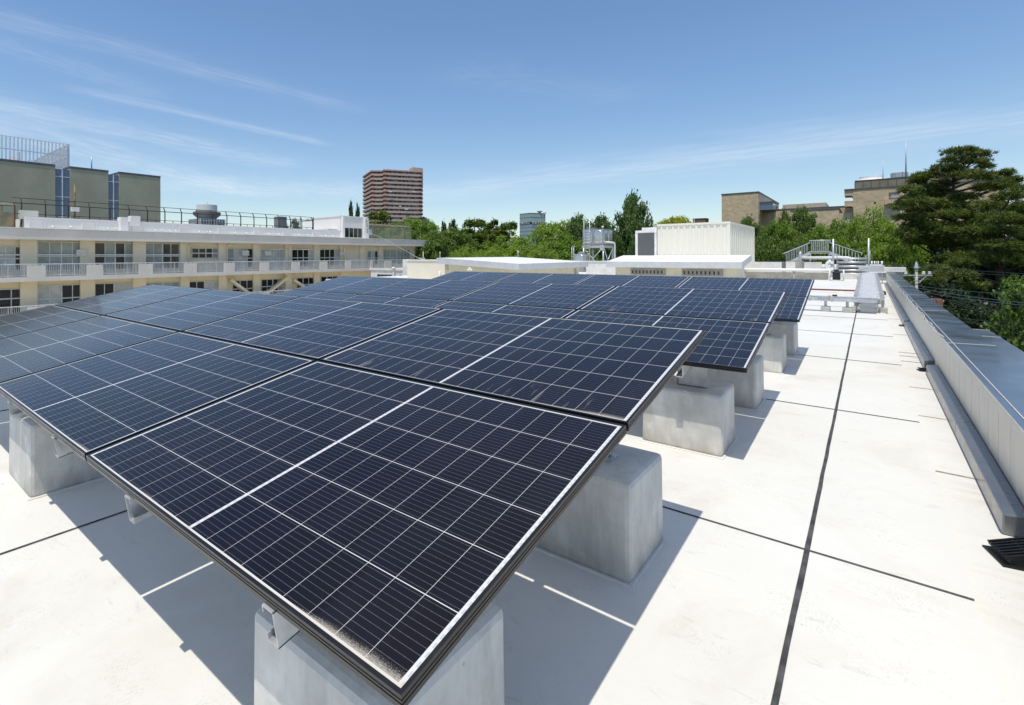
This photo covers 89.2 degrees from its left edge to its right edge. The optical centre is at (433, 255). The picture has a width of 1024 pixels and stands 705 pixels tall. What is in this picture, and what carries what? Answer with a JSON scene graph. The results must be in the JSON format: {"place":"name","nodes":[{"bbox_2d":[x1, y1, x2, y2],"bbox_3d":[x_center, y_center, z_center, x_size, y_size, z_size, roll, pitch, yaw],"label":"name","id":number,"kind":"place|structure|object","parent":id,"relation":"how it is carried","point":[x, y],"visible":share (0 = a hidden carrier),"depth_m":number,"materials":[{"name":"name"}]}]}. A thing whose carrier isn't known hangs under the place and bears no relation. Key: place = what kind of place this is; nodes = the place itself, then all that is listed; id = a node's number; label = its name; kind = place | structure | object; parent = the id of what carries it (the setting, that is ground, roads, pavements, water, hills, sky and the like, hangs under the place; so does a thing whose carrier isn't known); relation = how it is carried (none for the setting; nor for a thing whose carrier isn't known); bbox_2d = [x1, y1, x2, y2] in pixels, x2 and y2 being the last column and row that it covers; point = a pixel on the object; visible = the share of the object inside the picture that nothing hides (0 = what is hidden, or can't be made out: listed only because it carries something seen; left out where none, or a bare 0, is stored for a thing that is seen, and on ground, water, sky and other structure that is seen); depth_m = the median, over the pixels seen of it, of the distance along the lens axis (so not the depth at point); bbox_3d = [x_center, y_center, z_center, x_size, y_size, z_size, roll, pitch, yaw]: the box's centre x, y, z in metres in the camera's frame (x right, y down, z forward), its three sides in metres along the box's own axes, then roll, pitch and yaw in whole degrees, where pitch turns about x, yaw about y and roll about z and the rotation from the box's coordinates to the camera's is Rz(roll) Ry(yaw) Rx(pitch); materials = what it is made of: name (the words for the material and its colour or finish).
{"place":"outdoors","nodes":[
{"label":"outdoors","id":0,"kind":"place"},
{"bbox_2d":[369,259,412,276],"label":"white tower","id":1,"kind":"structure","parent":0,"point":[382,272],"depth_m":41.38,"materials":[{"name":"paint"}]},
{"bbox_2d":[0,272,1023,704],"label":"roof deck","id":2,"kind":"structure","parent":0,"point":[830,526],"depth_m":2.29,"materials":[{"name":"concrete"}]},
{"bbox_2d":[0,305,101,338],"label":"solar panel","id":3,"kind":"object","parent":2,"relation":"on","point":[26,321],"visible":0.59,"depth_m":5.30,"materials":[{"name":"blue glass"}]},
{"bbox_2d":[6,414,105,500],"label":"concrete block","id":4,"kind":"structure","parent":2,"relation":"on","point":[38,468],"depth_m":3.24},
{"bbox_2d":[51,436,72,457],"bbox_3d":[-0.992,0.670,3.196,0.046,0.094,2.298,0,10,40],"label":"mounting rail","id":5,"kind":"object","parent":2,"relation":"on","point":[62,449],"visible":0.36,"depth_m":2.33,"materials":[{"name":"metal"}]},
{"bbox_2d":[0,332,314,460],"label":"solar panel","id":6,"kind":"object","parent":5,"relation":"on","point":[82,408],"visible":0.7,"depth_m":2.82,"materials":[{"name":"blue glass"}]},
{"bbox_2d":[182,297,442,360],"bbox_3d":[-0.950,0.504,3.891,1.723,0.034,1.135,0,10,40],"label":"solar panel","id":7,"kind":"object","parent":5,"relation":"attached to","point":[316,329],"visible":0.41,"depth_m":3.74,"materials":[{"name":"blue glass"}]},
{"bbox_2d":[0,315,177,382],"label":"solar panel","id":8,"kind":"object","parent":2,"relation":"on","point":[25,354],"visible":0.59,"depth_m":4.04,"materials":[{"name":"blue glass"}]},
{"bbox_2d":[55,284,211,315],"bbox_3d":[-3.610,0.513,6.141,1.723,0.034,1.135,0,10,40],"label":"solar panel","id":9,"kind":"object","parent":2,"relation":"on","point":[109,303],"visible":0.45,"depth_m":6.05,"materials":[{"name":"blue glass"}]},
{"bbox_2d":[124,494,152,523],"bbox_3d":[-0.311,0.667,2.621,0.046,0.094,2.298,0,10,40],"label":"mounting rail","id":10,"kind":"object","parent":2,"relation":"on","point":[137,512],"visible":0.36,"depth_m":1.78,"materials":[{"name":"metal"}]},
{"bbox_2d":[105,289,299,331],"bbox_3d":[-2.280,0.509,5.016,1.723,0.034,1.135,0,10,40],"label":"solar panel","id":11,"kind":"object","parent":2,"relation":"on","point":[180,314],"visible":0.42,"depth_m":4.90,"materials":[{"name":"blue glass"}]},
{"bbox_2d":[276,290,357,299],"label":"solar panel","id":12,"kind":"object","parent":2,"relation":"on","point":[325,295],"visible":0.25,"depth_m":8.10,"materials":[{"name":"blue glass"}]},
{"bbox_2d":[292,276,409,294],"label":"solar panel","id":13,"kind":"object","parent":2,"relation":"on","point":[358,285],"visible":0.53,"depth_m":8.66,"materials":[{"name":"blue glass"}]},
{"bbox_2d":[254,602,503,704],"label":"concrete block","id":14,"kind":"structure","parent":2,"relation":"on","point":[299,668],"depth_m":1.37,"materials":[{"name":"concrete"}]},
{"bbox_2d":[343,294,447,306],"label":"solar panel","id":15,"kind":"object","parent":2,"relation":"on","point":[401,301],"visible":0.27,"depth_m":6.97,"materials":[{"name":"blue glass"}]},
{"bbox_2d":[406,260,448,278],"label":"cream block","id":16,"kind":"structure","parent":2,"relation":"on","point":[423,269],"depth_m":32.00,"materials":[{"name":"paint"}]},
{"bbox_2d":[360,278,496,300],"bbox_3d":[-0.086,0.495,7.600,1.723,0.034,1.135,0,10,40],"label":"solar panel","id":17,"kind":"object","parent":2,"relation":"on","point":[441,289],"visible":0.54,"depth_m":7.52,"materials":[{"name":"blue glass"}]},
{"bbox_2d":[432,271,514,280],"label":"solar panel","id":18,"kind":"object","parent":2,"relation":"on","point":[476,276],"visible":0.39,"depth_m":11.37,"materials":[{"name":"blue glass"}]},
{"bbox_2d":[434,301,576,317],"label":"solar panel","id":19,"kind":"object","parent":2,"relation":"on","point":[524,310],"visible":0.24,"depth_m":5.83,"materials":[{"name":"blue glass"}]},
{"bbox_2d":[436,257,587,273],"bbox_3d":[4.886,0.931,30.396,5.350,1.677,8.300,0,0,40],"label":"wedge penthouse","id":20,"kind":"object","parent":2,"relation":"on","point":[507,264],"visible":0.62,"depth_m":28.21,"materials":[{"name":"white metal"}]},
{"bbox_2d":[451,281,615,309],"bbox_3d":[1.244,0.491,6.475,1.723,0.034,1.135,0,10,40],"label":"solar panel","id":21,"kind":"object","parent":2,"relation":"on","point":[566,296],"visible":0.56,"depth_m":6.38,"materials":[{"name":"blue glass"}]},
{"bbox_2d":[497,273,593,283],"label":"solar panel","id":22,"kind":"object","parent":2,"relation":"on","point":[549,278],"visible":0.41,"depth_m":10.24,"materials":[{"name":"blue glass"}]},
{"bbox_2d":[582,218,615,260],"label":"water tower","id":23,"kind":"structure","parent":2,"relation":"on","point":[593,238],"depth_m":47.59,"materials":[{"name":"silver metal"}]},
{"bbox_2d":[534,444,666,589],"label":"concrete block","id":24,"kind":"structure","parent":2,"relation":"on","point":[608,524],"depth_m":2.42,"materials":[{"name":"concrete"}]},
{"bbox_2d":[605,450,617,462],"bbox_3d":[0.860,0.791,2.627,0.130,0.474,0.110,0,0,40],"label":"support bracket","id":25,"kind":"object","parent":24,"relation":"on","point":[612,456],"visible":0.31,"depth_m":2.59,"materials":[{"name":"metal"}]},
{"bbox_2d":[262,603,299,648],"bbox_3d":[0.348,0.665,2.063,0.046,0.094,2.298,0,10,40],"label":"mounting rail","id":26,"kind":"object","parent":25,"relation":"attached to","point":[282,632],"visible":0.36,"depth_m":1.20,"materials":[{"name":"metal"}]},
{"bbox_2d":[86,361,626,704],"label":"solar panel","id":27,"kind":"object","parent":26,"relation":"on","point":[382,534],"visible":1,"depth_m":1.55,"materials":[{"name":"black glass"}]},
{"bbox_2d":[320,308,705,430],"bbox_3d":[0.380,0.500,2.766,1.723,0.034,1.135,0,10,40],"label":"solar panel","id":28,"kind":"object","parent":26,"relation":"attached to","point":[619,373],"visible":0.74,"depth_m":2.54,"materials":[{"name":"blue glass"}]},
{"bbox_2d":[586,261,614,274],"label":"concrete block","id":29,"kind":"structure","parent":2,"relation":"on","point":[597,267],"depth_m":38.42,"materials":[{"name":"white paint"}]},
{"bbox_2d":[577,274,689,287],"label":"solar panel","id":30,"kind":"object","parent":2,"relation":"on","point":[644,281],"visible":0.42,"depth_m":9.11,"materials":[{"name":"blue glass"}]},
{"bbox_2d":[606,255,751,277],"bbox_3d":[14.398,0.859,30.489,7.300,1.756,2.950,0,0,40],"label":"louvre penthouse","id":31,"kind":"object","parent":2,"relation":"on","point":[698,265],"visible":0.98,"depth_m":29.52,"materials":[{"name":"white metal"}]},
{"bbox_2d":[640,375,736,459],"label":"concrete block","id":32,"kind":"structure","parent":2,"relation":"on","point":[696,420],"depth_m":3.90,"materials":[{"name":"concrete"}]},
{"bbox_2d":[678,366,708,388],"bbox_3d":[2.045,0.924,4.043,0.210,0.200,0.070,0,0,40],"label":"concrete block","id":33,"kind":"object","parent":32,"relation":"on","point":[695,376],"visible":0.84,"depth_m":4.00,"materials":[{"name":"concrete"}]},
{"bbox_2d":[707,355,765,410],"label":"concrete block","id":34,"kind":"structure","parent":2,"relation":"on","point":[749,390],"depth_m":4.98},
{"bbox_2d":[756,332,787,374],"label":"concrete block","id":35,"kind":"structure","parent":2,"relation":"on","point":[772,350],"depth_m":6.43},
{"bbox_2d":[771,321,798,356],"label":"concrete block","id":36,"kind":"structure","parent":2,"relation":"on","point":[789,330],"depth_m":7.53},
{"bbox_2d":[744,268,832,278],"bbox_3d":[20.178,1.093,31.689,7.074,0.648,0.247,0,0,40],"label":"white pipe","id":37,"kind":"object","parent":2,"relation":"on","point":[793,270],"visible":0.7,"depth_m":30.64,"materials":[{"name":"metal"}]},
{"bbox_2d":[745,272,858,279],"bbox_3d":[21.784,1.237,32.135,9.750,0.450,2.000,0,0,40],"label":"roof upstand","id":38,"kind":"object","parent":2,"relation":"on","point":[807,275],"visible":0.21,"depth_m":30.77,"materials":[{"name":"grey concrete"}]},
{"bbox_2d":[808,295,877,312],"bbox_3d":[9.335,1.232,14.128,4.400,0.445,0.285,0,0,40],"label":"cross tray","id":39,"kind":"object","parent":2,"relation":"on","point":[846,309],"visible":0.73,"depth_m":13.09,"materials":[{"name":"metal"}]},
{"bbox_2d":[832,238,869,272],"bbox_3d":[26.774,0.155,33.256,2.134,2.480,0.944,0,0,67],"label":"pipe rack","id":40,"kind":"object","parent":2,"relation":"on","point":[837,261],"visible":0.62,"depth_m":32.91,"materials":[{"name":"metal"}]},
{"bbox_2d":[851,272,887,312],"bbox_3d":[15.049,1.098,17.748,0.720,0.673,12.636,0,0,40],"label":"cable tray","id":41,"kind":"object","parent":2,"relation":"on","point":[868,284],"visible":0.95,"depth_m":14.98,"materials":[{"name":"metal"}]},
{"bbox_2d":[904,322,933,367],"bbox_3d":[8.110,1.418,8.629,0.114,0.121,5.045,0,0,40],"label":"gutter cover","id":42,"kind":"object","parent":2,"relation":"on","point":[923,354],"visible":0.91,"depth_m":7.81,"materials":[{"name":"grey metal"}]},
{"bbox_2d":[886,272,1023,507],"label":"parapet wall","id":43,"kind":"structure","parent":2,"relation":"attached to","point":[983,376],"depth_m":4.34,"materials":[{"name":"metal"}]},
{"bbox_2d":[926,365,1023,536],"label":"gutter cover","id":44,"kind":"object","parent":2,"relation":"on","point":[1005,505],"visible":1,"depth_m":3.42,"materials":[{"name":"grey metal"}]},
{"bbox_2d":[982,537,1023,570],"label":"roof drain","id":45,"kind":"object","parent":2,"relation":"on","point":[1006,552],"visible":1,"depth_m":2.52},
{"bbox_2d":[0,0,1023,239],"label":"sky","id":46,"kind":"structure","parent":0,"point":[507,109],"materials":[{"name":"blue"}]},
{"bbox_2d":[635,221,754,271],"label":"container building","id":47,"kind":"structure","parent":0,"point":[719,238],"depth_m":31.74,"materials":[{"name":"beige metal"}]},
{"bbox_2d":[638,233,653,254],"bbox_3d":[13.648,-0.311,32.966,1.020,2.300,0.028,0,0,40],"label":"door","id":48,"kind":"structure","parent":47,"relation":"in","point":[645,241],"depth_m":32.95,"materials":[{"name":"grey metal"}]},
{"bbox_2d":[755,260,821,272],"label":"roof wall","id":49,"kind":"structure","parent":0,"point":[807,264],"depth_m":38.03,"materials":[{"name":"white paint"}]},
{"bbox_2d":[822,264,880,272],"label":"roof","id":50,"kind":"structure","parent":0,"point":[823,266],"depth_m":37.05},
{"bbox_2d":[782,240,861,264],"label":"stair bridge","id":51,"kind":"structure","parent":50,"relation":"on","point":[807,254],"depth_m":42.38,"materials":[{"name":"metal"}]},
{"label":"ground","id":52,"kind":"structure","parent":0,"visible":0},
{"bbox_2d":[0,158,160,222],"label":"grey building","id":53,"kind":"structure","parent":52,"relation":"on","point":[36,181],"depth_m":88.64,"materials":[{"name":"concrete"}]},
{"bbox_2d":[0,135,69,168],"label":"roof screen","id":54,"kind":"object","parent":53,"relation":"on","point":[59,157],"visible":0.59,"depth_m":88.14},
{"bbox_2d":[188,202,224,224],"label":"round tower","id":55,"kind":"structure","parent":52,"relation":"on","point":[201,211],"depth_m":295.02,"materials":[{"name":"grey metal"}]},
{"bbox_2d":[0,210,427,315],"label":"school building","id":56,"kind":"structure","parent":52,"relation":"on","point":[44,261],"depth_m":54.36,"materials":[{"name":"beige concrete"}]},
{"bbox_2d":[0,201,15,226],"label":"rusty cage","id":57,"kind":"object","parent":56,"relation":"on","point":[7,218],"visible":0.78,"depth_m":45.11,"materials":[{"name":"metal"}]},
{"bbox_2d":[0,246,19,270],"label":"window","id":58,"kind":"structure","parent":56,"relation":"in","point":[4,259],"depth_m":44.21,"materials":[{"name":"grey glass"}]},
{"bbox_2d":[0,288,19,315],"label":"window","id":59,"kind":"structure","parent":56,"relation":"in","point":[8,297],"depth_m":44.19,"materials":[{"name":"black glass"}]},
{"bbox_2d":[37,241,79,270],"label":"window","id":60,"kind":"structure","parent":56,"relation":"in","point":[42,247],"depth_m":46.84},
{"bbox_2d":[37,284,79,306],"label":"window","id":61,"kind":"structure","parent":56,"relation":"in","point":[46,294],"depth_m":46.76,"materials":[{"name":"grey glass"}]},
{"bbox_2d":[95,242,131,269],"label":"window","id":62,"kind":"structure","parent":56,"relation":"in","point":[100,247],"depth_m":50.36,"materials":[{"name":"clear glass"}]},
{"bbox_2d":[95,282,132,295],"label":"window","id":63,"kind":"structure","parent":56,"relation":"in","point":[100,288],"depth_m":50.09,"materials":[{"name":"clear glass"}]},
{"bbox_2d":[146,243,178,268],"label":"window","id":64,"kind":"structure","parent":56,"relation":"in","point":[151,248],"depth_m":53.76,"materials":[{"name":"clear glass"}]},
{"bbox_2d":[12,197,313,228],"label":"rooftop fence","id":65,"kind":"object","parent":56,"relation":"on","point":[212,214],"visible":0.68,"depth_m":55.65,"materials":[{"name":"metal"}]},
{"bbox_2d":[228,248,251,267],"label":"window","id":66,"kind":"structure","parent":56,"relation":"in","point":[234,254],"depth_m":60.31,"materials":[{"name":"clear glass"}]},
{"bbox_2d":[261,250,283,266],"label":"window","id":67,"kind":"structure","parent":56,"relation":"in","point":[277,256],"depth_m":63.97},
{"bbox_2d":[369,223,411,239],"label":"net cage","id":68,"kind":"object","parent":56,"relation":"on","point":[376,226],"visible":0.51,"depth_m":82.52,"materials":[{"name":"green"}]},
{"bbox_2d":[363,167,427,237],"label":"apartment tower","id":69,"kind":"structure","parent":52,"relation":"on","point":[396,195],"depth_m":353.92,"materials":[{"name":"concrete"}]},
{"bbox_2d":[392,217,441,249],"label":"tree","id":70,"kind":"object","parent":52,"relation":"on","point":[425,226],"visible":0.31,"depth_m":101.78,"materials":[{"name":"green plant"}]},
{"bbox_2d":[414,230,458,259],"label":"tree","id":71,"kind":"object","parent":52,"relation":"on","point":[430,251],"visible":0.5,"depth_m":84.08,"materials":[{"name":"green plant"}]},
{"bbox_2d":[427,226,481,259],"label":"tree","id":72,"kind":"object","parent":52,"relation":"on","point":[466,239],"visible":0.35,"depth_m":98.36,"materials":[{"name":"green plant"}]},
{"bbox_2d":[453,217,491,251],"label":"tree","id":73,"kind":"object","parent":52,"relation":"on","point":[477,223],"visible":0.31,"depth_m":116.61,"materials":[{"name":"green plant"}]},
{"bbox_2d":[520,211,545,245],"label":"office building","id":74,"kind":"structure","parent":52,"relation":"on","point":[529,222],"depth_m":453.81,"materials":[{"name":"blue glass"}]},
{"bbox_2d":[526,219,570,250],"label":"tree","id":75,"kind":"object","parent":52,"relation":"on","point":[541,234],"visible":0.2,"depth_m":72.61,"materials":[{"name":"green plant"}]},
{"bbox_2d":[559,211,592,257],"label":"tree","id":76,"kind":"object","parent":52,"relation":"on","point":[576,226],"visible":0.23,"depth_m":68.90,"materials":[{"name":"green plant"}]},
{"bbox_2d":[605,188,653,259],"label":"tree","id":77,"kind":"object","parent":52,"relation":"on","point":[630,222],"visible":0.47,"depth_m":61.10,"materials":[{"name":"green plant"}]},
{"bbox_2d":[755,233,778,261],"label":"tree","id":78,"kind":"object","parent":52,"relation":"on","point":[767,253],"visible":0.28,"depth_m":60.87,"materials":[{"name":"green plant"}]},
{"bbox_2d":[757,218,797,259],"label":"tree","id":79,"kind":"object","parent":52,"relation":"on","point":[788,232],"visible":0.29,"depth_m":66.98,"materials":[{"name":"green plant"}]},
{"bbox_2d":[721,191,852,246],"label":"brick hall","id":80,"kind":"structure","parent":52,"relation":"on","point":[763,209],"depth_m":142.90,"materials":[{"name":"beige brick"}]},
{"bbox_2d":[772,239,821,261],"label":"tree","id":81,"kind":"object","parent":52,"relation":"on","point":[789,246],"visible":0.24,"depth_m":59.38,"materials":[{"name":"green plant"}]},
{"bbox_2d":[790,204,817,240],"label":"tree","id":82,"kind":"object","parent":52,"relation":"on","point":[804,225],"visible":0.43,"depth_m":71.28,"materials":[{"name":"green plant"}]},
{"bbox_2d":[788,222,841,260],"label":"tree","id":83,"kind":"object","parent":52,"relation":"on","point":[807,237],"visible":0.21,"depth_m":63.03,"materials":[{"name":"green plant"}]},
{"bbox_2d":[790,208,852,237],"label":"brick wing","id":84,"kind":"structure","parent":52,"relation":"on","point":[828,215],"depth_m":123.43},
{"bbox_2d":[816,216,861,260],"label":"tree","id":85,"kind":"object","parent":52,"relation":"on","point":[842,225],"visible":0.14,"depth_m":67.38,"materials":[{"name":"green plant"}]},
{"bbox_2d":[818,238,873,261],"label":"tree","id":86,"kind":"object","parent":52,"relation":"on","point":[858,246],"visible":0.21,"depth_m":59.47,"materials":[{"name":"green plant"}]},
{"bbox_2d":[838,203,896,260],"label":"tree","id":87,"kind":"object","parent":52,"relation":"on","point":[853,229],"visible":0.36,"depth_m":61.57,"materials":[{"name":"green plant"}]},
{"bbox_2d":[859,242,919,286],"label":"tree","id":88,"kind":"object","parent":52,"relation":"on","point":[891,255],"visible":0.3,"depth_m":53.07,"materials":[{"name":"green plant"}]},
{"bbox_2d":[867,219,934,274],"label":"tree","id":89,"kind":"object","parent":52,"relation":"on","point":[884,237],"visible":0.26,"depth_m":57.24,"materials":[{"name":"green plant"}]},
{"bbox_2d":[844,169,1005,303],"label":"brick tower","id":90,"kind":"structure","parent":52,"relation":"on","point":[867,191],"depth_m":117.34,"materials":[{"name":"beige brick"}]},
{"bbox_2d":[910,281,992,324],"bbox_3d":[39.149,6.911,40.030,6.438,10.058,7.342,0,0,-28],"label":"tree","id":91,"kind":"object","parent":52,"relation":"on","point":[952,291],"visible":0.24,"depth_m":38.64,"materials":[{"name":"green plant"}]},
{"bbox_2d":[885,144,1023,296],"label":"pine tree","id":92,"kind":"object","parent":52,"relation":"on","point":[926,196],"visible":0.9,"depth_m":48.74,"materials":[{"name":"green plant"}]},
{"bbox_2d":[918,262,995,310],"bbox_3d":[40.592,6.521,40.116,4.615,12.269,6.773,0,0,40],"label":"pine tree","id":93,"kind":"object","parent":52,"relation":"on","point":[948,276],"visible":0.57,"depth_m":39.12,"materials":[{"name":"green plant"}]},
{"bbox_2d":[936,183,1023,311],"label":"pine tree","id":94,"kind":"object","parent":52,"relation":"on","point":[1010,251],"visible":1,"depth_m":43.72,"materials":[{"name":"green plant"}]},
{"bbox_2d":[943,296,1023,346],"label":"tree","id":95,"kind":"object","parent":52,"relation":"on","point":[976,315],"visible":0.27,"depth_m":31.43,"materials":[{"name":"green plant"}]},
{"bbox_2d":[960,240,1023,332],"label":"tree","id":96,"kind":"object","parent":52,"relation":"on","point":[987,267],"visible":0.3,"depth_m":50.17,"materials":[{"name":"green plant"}]},
{"bbox_2d":[973,329,1023,365],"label":"ledge","id":97,"kind":"object","parent":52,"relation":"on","point":[1012,351],"visible":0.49,"depth_m":6.01,"materials":[{"name":"white paint"}]},
{"bbox_2d":[980,273,1023,351],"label":"tree","id":98,"kind":"object","parent":52,"relation":"on","point":[1014,289],"visible":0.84,"depth_m":24.96,"materials":[{"name":"green plant"}]},
{"label":"courtyard","id":99,"kind":"structure","parent":0,"visible":0},
{"bbox_2d":[501,235,539,257],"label":"tree","id":100,"kind":"object","parent":99,"relation":"on","point":[519,251],"visible":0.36,"depth_m":67.18,"materials":[{"name":"green plant"}]},
{"bbox_2d":[540,230,601,260],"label":"tree","id":101,"kind":"object","parent":99,"relation":"on","point":[561,249],"visible":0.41,"depth_m":64.95,"materials":[{"name":"green plant"}]},
{"bbox_3d":[3.050,0.780,5.216,0.130,0.480,0.110,0,0,40],"label":"support bracket","id":102,"kind":"object","parent":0,"visible":0},
{"bbox_2d":[676,365,691,377],"bbox_3d":[2.541,0.651,4.648,0.046,0.094,2.298,0,10,40],"label":"mounting rail","id":103,"kind":"object","parent":102,"relation":"attached to","point":[683,371],"visible":0.23,"depth_m":3.82,"materials":[{"name":"metal"}]},
{"bbox_2d":[565,310,770,372],"bbox_3d":[1.841,0.689,4.482,1.723,0.034,1.135,0,10,40],"label":"solar panel","id":104,"kind":"object","parent":103,"relation":"on","point":[731,345],"visible":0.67,"depth_m":4.19,"materials":[{"name":"blue glass"}]},
{"bbox_2d":[579,286,786,324],"bbox_3d":[2.574,0.486,5.350,1.723,0.034,1.135,0,10,40],"label":"solar panel","id":105,"kind":"object","parent":103,"relation":"on","point":[748,305],"visible":0.81,"depth_m":5.24,"materials":[{"name":"blue glass"}]},
{"bbox_3d":[5.236,0.774,7.800,0.130,0.478,0.110,0,0,40],"label":"support bracket","id":106,"kind":"object","parent":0,"visible":0},
{"bbox_3d":[4.747,0.643,7.240,0.046,0.094,2.298,0,10,40],"label":"rail","id":107,"kind":"object","parent":106,"relation":"attached to","visible":0},
{"bbox_2d":[678,276,813,296],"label":"solar panel","id":108,"kind":"object","parent":107,"relation":"on","point":[797,287],"visible":0.69,"depth_m":7.94,"materials":[{"name":"blue glass"}]},
{"bbox_2d":[774,296,807,321],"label":"solar panel","id":109,"kind":"object","parent":107,"relation":"on","point":[791,309],"visible":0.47,"depth_m":6.51,"materials":[{"name":"blue glass"}]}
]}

